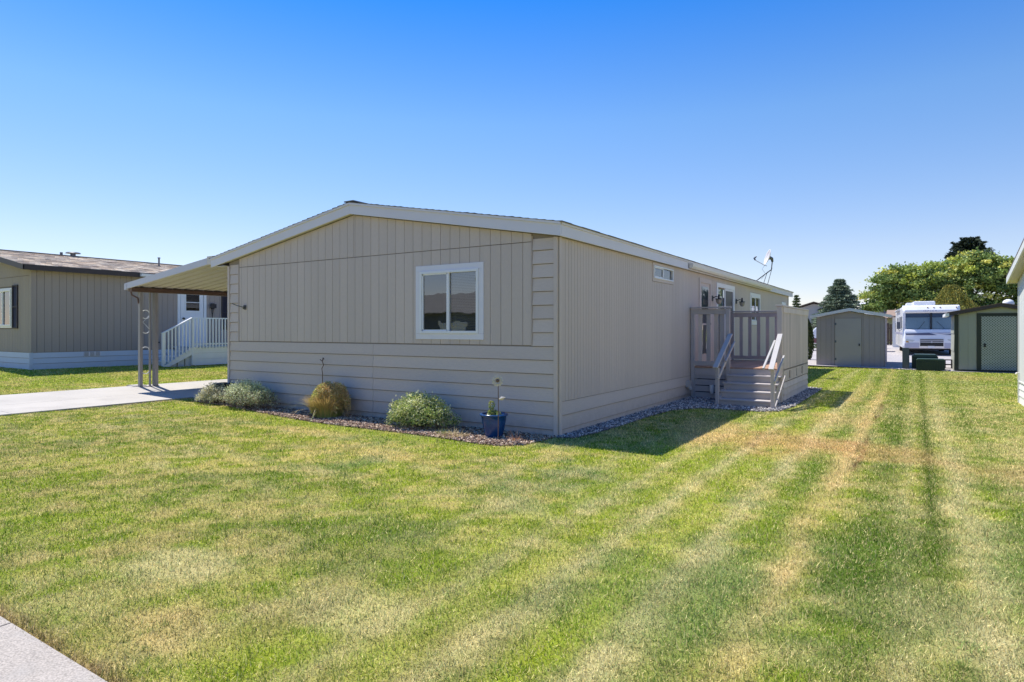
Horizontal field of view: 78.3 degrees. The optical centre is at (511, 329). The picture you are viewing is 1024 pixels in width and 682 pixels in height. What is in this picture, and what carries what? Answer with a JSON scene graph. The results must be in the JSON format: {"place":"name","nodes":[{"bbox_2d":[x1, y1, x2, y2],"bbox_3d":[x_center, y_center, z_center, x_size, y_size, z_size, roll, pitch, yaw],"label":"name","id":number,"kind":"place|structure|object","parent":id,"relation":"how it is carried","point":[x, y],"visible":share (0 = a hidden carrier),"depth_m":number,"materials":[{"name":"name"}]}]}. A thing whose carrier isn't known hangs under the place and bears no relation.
{"place":"outdoors","nodes":[
{"label":"outdoors","id":0,"kind":"place"},
{"bbox_2d":[0,616,106,681],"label":"sidewalk","id":1,"kind":"structure","parent":0,"point":[24,658],"depth_m":2.97,"materials":[{"name":"concrete"}]},
{"bbox_2d":[0,379,226,415],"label":"driveway","id":2,"kind":"structure","parent":0,"point":[15,404],"depth_m":14.25,"materials":[{"name":"concrete"}]},
{"bbox_2d":[124,256,226,386],"bbox_3d":[-5.540,-0.083,19.421,3.960,3.146,10.270,0,0,33],"label":"carport","id":3,"kind":"object","parent":2,"relation":"on","point":[201,277],"visible":0.22,"depth_m":16.31,"materials":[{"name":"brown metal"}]},
{"bbox_2d":[0,364,1023,681],"bbox_3d":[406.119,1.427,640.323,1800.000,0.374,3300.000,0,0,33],"label":"lawn","id":4,"kind":"structure","parent":0,"point":[326,632],"depth_m":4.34,"materials":[{"name":"green plant"}]},
{"bbox_2d":[0,249,226,369],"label":"manufactured house","id":5,"kind":"structure","parent":4,"relation":"on","point":[61,310],"depth_m":20.76,"materials":[{"name":"beige"}]},
{"bbox_2d":[0,288,11,327],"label":"window","id":6,"kind":"structure","parent":5,"relation":"in","point":[5,293],"depth_m":20.57,"materials":[{"name":"white plastic"}]},
{"bbox_2d":[177,294,205,345],"bbox_3d":[-12.053,-0.390,23.695,0.100,2.160,1.120,0,0,33],"label":"front door","id":7,"kind":"structure","parent":5,"relation":"in","point":[188,306],"depth_m":23.65,"materials":[{"name":"white wood"}]},
{"bbox_2d":[151,317,226,366],"bbox_3d":[-11.323,0.430,23.577,1.295,1.740,4.249,0,0,33],"label":"porch","id":8,"kind":"object","parent":4,"relation":"on","point":[186,355],"visible":0.62,"depth_m":22.51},
{"bbox_2d":[193,398,554,445],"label":"bark mulch","id":9,"kind":"object","parent":4,"relation":"on","point":[351,420],"visible":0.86,"depth_m":10.17,"materials":[{"name":"grey gravel"}]},
{"bbox_2d":[194,380,226,403],"bbox_3d":[-6.337,1.347,13.496,1.250,0.520,0.618,0,0,33],"label":"shrub","id":10,"kind":"object","parent":9,"relation":"on","point":[211,392],"visible":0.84,"depth_m":13.40,"materials":[{"name":"green plant"}]},
{"bbox_2d":[216,382,233,402],"bbox_3d":[-6.237,1.365,13.599,0.400,0.430,0.280,0,0,33],"label":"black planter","id":11,"kind":"object","parent":9,"relation":"on","point":[226,384],"visible":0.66,"depth_m":13.51,"materials":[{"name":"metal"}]},
{"bbox_2d":[219,377,280,407],"bbox_3d":[-5.335,1.283,12.732,1.671,0.648,0.757,0,0,33],"label":"shrub","id":12,"kind":"object","parent":9,"relation":"on","point":[245,391],"visible":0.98,"depth_m":12.56,"materials":[{"name":"green plant"}]},
{"bbox_2d":[283,381,357,417],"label":"ornamental grass","id":13,"kind":"object","parent":9,"relation":"on","point":[328,399],"depth_m":11.25,"materials":[{"name":"yellow plant"}]},
{"bbox_2d":[384,390,461,429],"bbox_3d":[-1.430,1.284,10.141,1.385,0.645,0.890,0,0,33],"label":"shrub","id":14,"kind":"object","parent":9,"relation":"on","point":[434,408],"visible":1,"depth_m":9.98,"materials":[{"name":"green plant"}]},
{"bbox_2d":[435,427,473,437],"bbox_3d":[-0.881,1.527,9.407,0.632,0.106,0.614,0,0,33],"label":"weed tuft","id":15,"kind":"object","parent":9,"relation":"on","point":[453,433],"visible":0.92,"depth_m":9.44,"materials":[{"name":"green plant"}]},
{"bbox_2d":[480,412,507,436],"bbox_3d":[-0.269,1.415,9.348,0.424,0.340,0.424,0,0,33],"label":"plant pot","id":16,"kind":"object","parent":9,"relation":"on","point":[490,424],"visible":0.91,"depth_m":9.21,"materials":[{"name":"blue ceramic"}]},
{"bbox_2d":[487,400,501,414],"bbox_3d":[-0.259,1.180,9.335,0.275,0.264,0.180,0,0,33],"label":"potted plant","id":17,"kind":"object","parent":16,"relation":"on","point":[491,410],"visible":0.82,"depth_m":9.35,"materials":[{"name":"green plant"}]},
{"bbox_2d":[492,375,505,438],"bbox_3d":[-0.191,1.121,9.014,0.206,0.958,0.046,0,0,-10],"label":"garden flower ornament","id":18,"kind":"object","parent":9,"relation":"on","point":[497,380],"visible":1,"depth_m":9.01,"materials":[{"name":"metal"}]},
{"bbox_2d":[209,200,792,436],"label":"manufactured house","id":19,"kind":"structure","parent":4,"relation":"on","point":[560,327],"depth_m":11.18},
{"bbox_2d":[416,262,483,339],"bbox_3d":[-0.893,-0.465,10.697,1.428,1.248,0.645,0,0,33],"label":"window","id":20,"kind":"structure","parent":19,"relation":"in","point":[449,297],"depth_m":10.60,"materials":[{"name":"white plastic"}]},
{"bbox_2d":[652,262,673,284],"bbox_3d":[2.931,-1.175,13.360,0.645,0.378,1.308,0,0,33],"label":"window","id":21,"kind":"structure","parent":19,"relation":"in","point":[659,271],"depth_m":13.28,"materials":[{"name":"white plastic"}]},
{"bbox_2d":[686,381,691,389],"bbox_3d":[4.104,1.292,14.514,0.132,0.224,0.180,0,0,33],"label":"dryer vent","id":22,"kind":"object","parent":19,"relation":"attached to","point":[688,384],"visible":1,"depth_m":14.46,"materials":[{"name":"paint"}]},
{"bbox_2d":[699,277,711,360],"bbox_3d":[4.852,-0.190,15.828,0.110,2.180,1.080,0,0,33],"label":"storm door","id":23,"kind":"structure","parent":19,"relation":"in","point":[705,285],"depth_m":15.85,"materials":[{"name":"white glass"}]},
{"bbox_2d":[712,294,721,303],"bbox_3d":[5.326,-0.792,16.308,0.260,0.255,0.171,0,0,33],"label":"wall lantern","id":24,"kind":"object","parent":19,"relation":"attached to","point":[718,300],"depth_m":16.25,"materials":[{"name":"black metal"}]},
{"bbox_2d":[716,282,734,359],"bbox_3d":[5.931,-0.160,17.530,0.095,2.200,1.950,0,0,33],"label":"sliding door","id":25,"kind":"structure","parent":19,"relation":"in","point":[729,297],"depth_m":17.46,"materials":[{"name":"white paint"}]},
{"bbox_2d":[736,298,744,306],"bbox_3d":[6.726,-0.812,18.487,0.260,0.255,0.171,0,0,33],"label":"wall lantern","id":26,"kind":"object","parent":19,"relation":"attached to","point":[742,303],"depth_m":18.43,"materials":[{"name":"black metal"}]},
{"bbox_2d":[750,292,760,324],"bbox_3d":[7.785,-0.680,20.915,0.645,1.038,1.568,0,0,33],"label":"window","id":27,"kind":"structure","parent":19,"relation":"in","point":[753,296],"depth_m":20.87,"materials":[{"name":"white plastic"}]},
{"bbox_2d":[753,250,772,281],"bbox_3d":[8.990,-2.212,22.367,0.702,1.181,1.335,0,0,33],"label":"satellite dish","id":28,"kind":"object","parent":19,"relation":"attached to","point":[767,257],"visible":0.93,"depth_m":22.00,"materials":[{"name":"grey metal"}]},
{"bbox_2d":[556,387,822,437],"bbox_3d":[4.604,1.590,13.254,2.345,0.001,11.000,0,0,33],"label":"gravel strip","id":29,"kind":"object","parent":4,"relation":"on","point":[662,412],"visible":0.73,"depth_m":12.08,"materials":[{"name":"grey gravel"}]},
{"bbox_2d":[690,305,808,407],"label":"deck","id":30,"kind":"structure","parent":29,"relation":"on","point":[763,381],"depth_m":14.49,"materials":[{"name":"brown wood"}]},
{"bbox_2d":[709,385,713,393],"bbox_3d":[4.607,1.372,14.494,0.095,0.204,0.110,0,0,33],"label":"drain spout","id":31,"kind":"object","parent":30,"relation":"attached to","point":[711,389],"visible":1,"depth_m":14.45,"materials":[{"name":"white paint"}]},
{"bbox_2d":[808,319,814,358],"bbox_3d":[13.841,0.385,29.782,0.940,2.511,0.934,0,0,33],"label":"arborvitae","id":32,"kind":"object","parent":4,"relation":"on","point":[811,338],"visible":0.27,"depth_m":29.48,"materials":[{"name":"green plant"}]},
{"bbox_2d":[800,302,822,322],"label":"house","id":33,"kind":"structure","parent":4,"relation":"on","point":[812,307],"depth_m":62.05,"materials":[{"name":"white paint"}]},
{"bbox_2d":[810,308,892,367],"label":"shed","id":34,"kind":"structure","parent":4,"relation":"on","point":[847,337],"depth_m":26.58,"materials":[{"name":"grey metal"}]},
{"bbox_2d":[835,318,861,365],"bbox_3d":[14.237,0.538,26.641,1.010,2.045,0.060,0,0,33],"label":"door","id":35,"kind":"structure","parent":34,"relation":"in","point":[848,331],"depth_m":26.63,"materials":[{"name":"grey metal"}]},
{"bbox_2d":[857,260,961,312],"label":"broadleaf tree","id":36,"kind":"object","parent":4,"relation":"on","point":[891,289],"visible":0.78,"depth_m":58.38,"materials":[{"name":"green plant"}]},
{"bbox_2d":[902,245,1017,309],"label":"broadleaf tree","id":37,"kind":"object","parent":4,"relation":"on","point":[991,278],"visible":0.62,"depth_m":56.64,"materials":[{"name":"green plant"}]},
{"bbox_2d":[944,236,995,274],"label":"pine tree","id":38,"kind":"object","parent":4,"relation":"on","point":[970,243],"visible":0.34,"depth_m":67.24,"materials":[{"name":"green plant"}]},
{"bbox_2d":[943,299,1017,372],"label":"shed","id":39,"kind":"structure","parent":4,"relation":"on","point":[984,338],"depth_m":23.71,"materials":[{"name":"green metal"}]},
{"bbox_2d":[981,316,1016,370],"bbox_3d":[18.200,0.500,23.495,1.062,2.022,0.071,0,0,33],"label":"door","id":40,"kind":"structure","parent":39,"relation":"in","point":[998,333],"depth_m":23.50,"materials":[{"name":"green metal"}]},
{"bbox_2d":[0,0,1023,322],"label":"sky","id":41,"kind":"structure","parent":0,"point":[848,140],"materials":[{"name":"blue"}]},
{"bbox_2d":[808,345,950,363],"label":"gravel yard","id":42,"kind":"structure","parent":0,"point":[894,354],"depth_m":34.63,"materials":[{"name":"grey gravel"}]},
{"bbox_2d":[792,295,800,307],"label":"conifer","id":43,"kind":"object","parent":42,"relation":"on","point":[796,301],"visible":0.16,"depth_m":59.86,"materials":[{"name":"green plant"}]},
{"bbox_2d":[813,314,871,343],"bbox_3d":[20.241,0.170,39.696,4.503,2.300,2.222,0,0,33],"label":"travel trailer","id":44,"kind":"object","parent":42,"relation":"on","point":[814,334],"visible":0.01,"depth_m":39.24,"materials":[{"name":"white metal"}]},
{"bbox_2d":[810,278,887,347],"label":"spruce tree","id":45,"kind":"object","parent":42,"relation":"on","point":[839,296],"visible":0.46,"depth_m":44.55,"materials":[{"name":"green plant"}]},
{"bbox_2d":[811,323,891,344],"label":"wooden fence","id":46,"kind":"object","parent":42,"relation":"on","point":[889,333],"visible":0.02,"depth_m":52.95,"materials":[{"name":"brown wood"}]},
{"bbox_2d":[895,301,959,354],"bbox_3d":[24.331,-0.085,37.105,3.080,2.920,9.765,0,0,29],"label":"motorhome","id":47,"kind":"object","parent":42,"relation":"on","point":[923,325],"visible":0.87,"depth_m":33.25,"materials":[{"name":"white metal"}]},
{"bbox_2d":[930,284,979,313],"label":"cypress tree","id":48,"kind":"object","parent":42,"relation":"on","point":[949,293],"visible":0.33,"depth_m":47.42,"materials":[{"name":"green plant"}]},
{"bbox_2d":[883,309,894,323],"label":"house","id":49,"kind":"structure","parent":0,"point":[889,320],"depth_m":67.96,"materials":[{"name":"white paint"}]},
{"bbox_2d":[886,310,898,346],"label":"house","id":50,"kind":"structure","parent":0,"point":[893,317],"depth_m":47.24,"materials":[{"name":"white paint"}]},
{"bbox_2d":[808,359,1006,372],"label":"gravel yard","id":51,"kind":"structure","parent":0,"point":[890,365],"depth_m":26.37,"materials":[{"name":"grey gravel"}]},
{"bbox_2d":[902,348,908,368],"bbox_3d":[15.856,1.160,25.303,0.240,0.880,0.240,0,0,33],"label":"grey post","id":52,"kind":"object","parent":51,"relation":"on","point":[905,358],"visible":0.78,"depth_m":25.21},
{"bbox_2d":[882,367,954,371],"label":"gravel","id":53,"kind":"structure","parent":51,"relation":"on","point":[947,370],"depth_m":24.92,"materials":[{"name":"grey gravel"}]},
{"bbox_2d":[912,354,937,367],"bbox_3d":[16.662,1.290,25.374,0.892,0.620,0.790,0,0,33],"label":"utility box","id":54,"kind":"object","parent":53,"relation":"on","point":[915,357],"visible":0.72,"depth_m":25.15,"materials":[{"name":"green metal"}]},
{"bbox_2d":[916,358,944,370],"bbox_3d":[16.384,1.365,24.608,0.932,0.470,0.580,0,0,33],"label":"utility box","id":55,"kind":"object","parent":53,"relation":"on","point":[929,364],"visible":0.96,"depth_m":24.40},
{"bbox_2d":[1006,239,1023,404],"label":"manufactured house","id":56,"kind":"structure","parent":0,"point":[1015,274],"depth_m":13.47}
]}

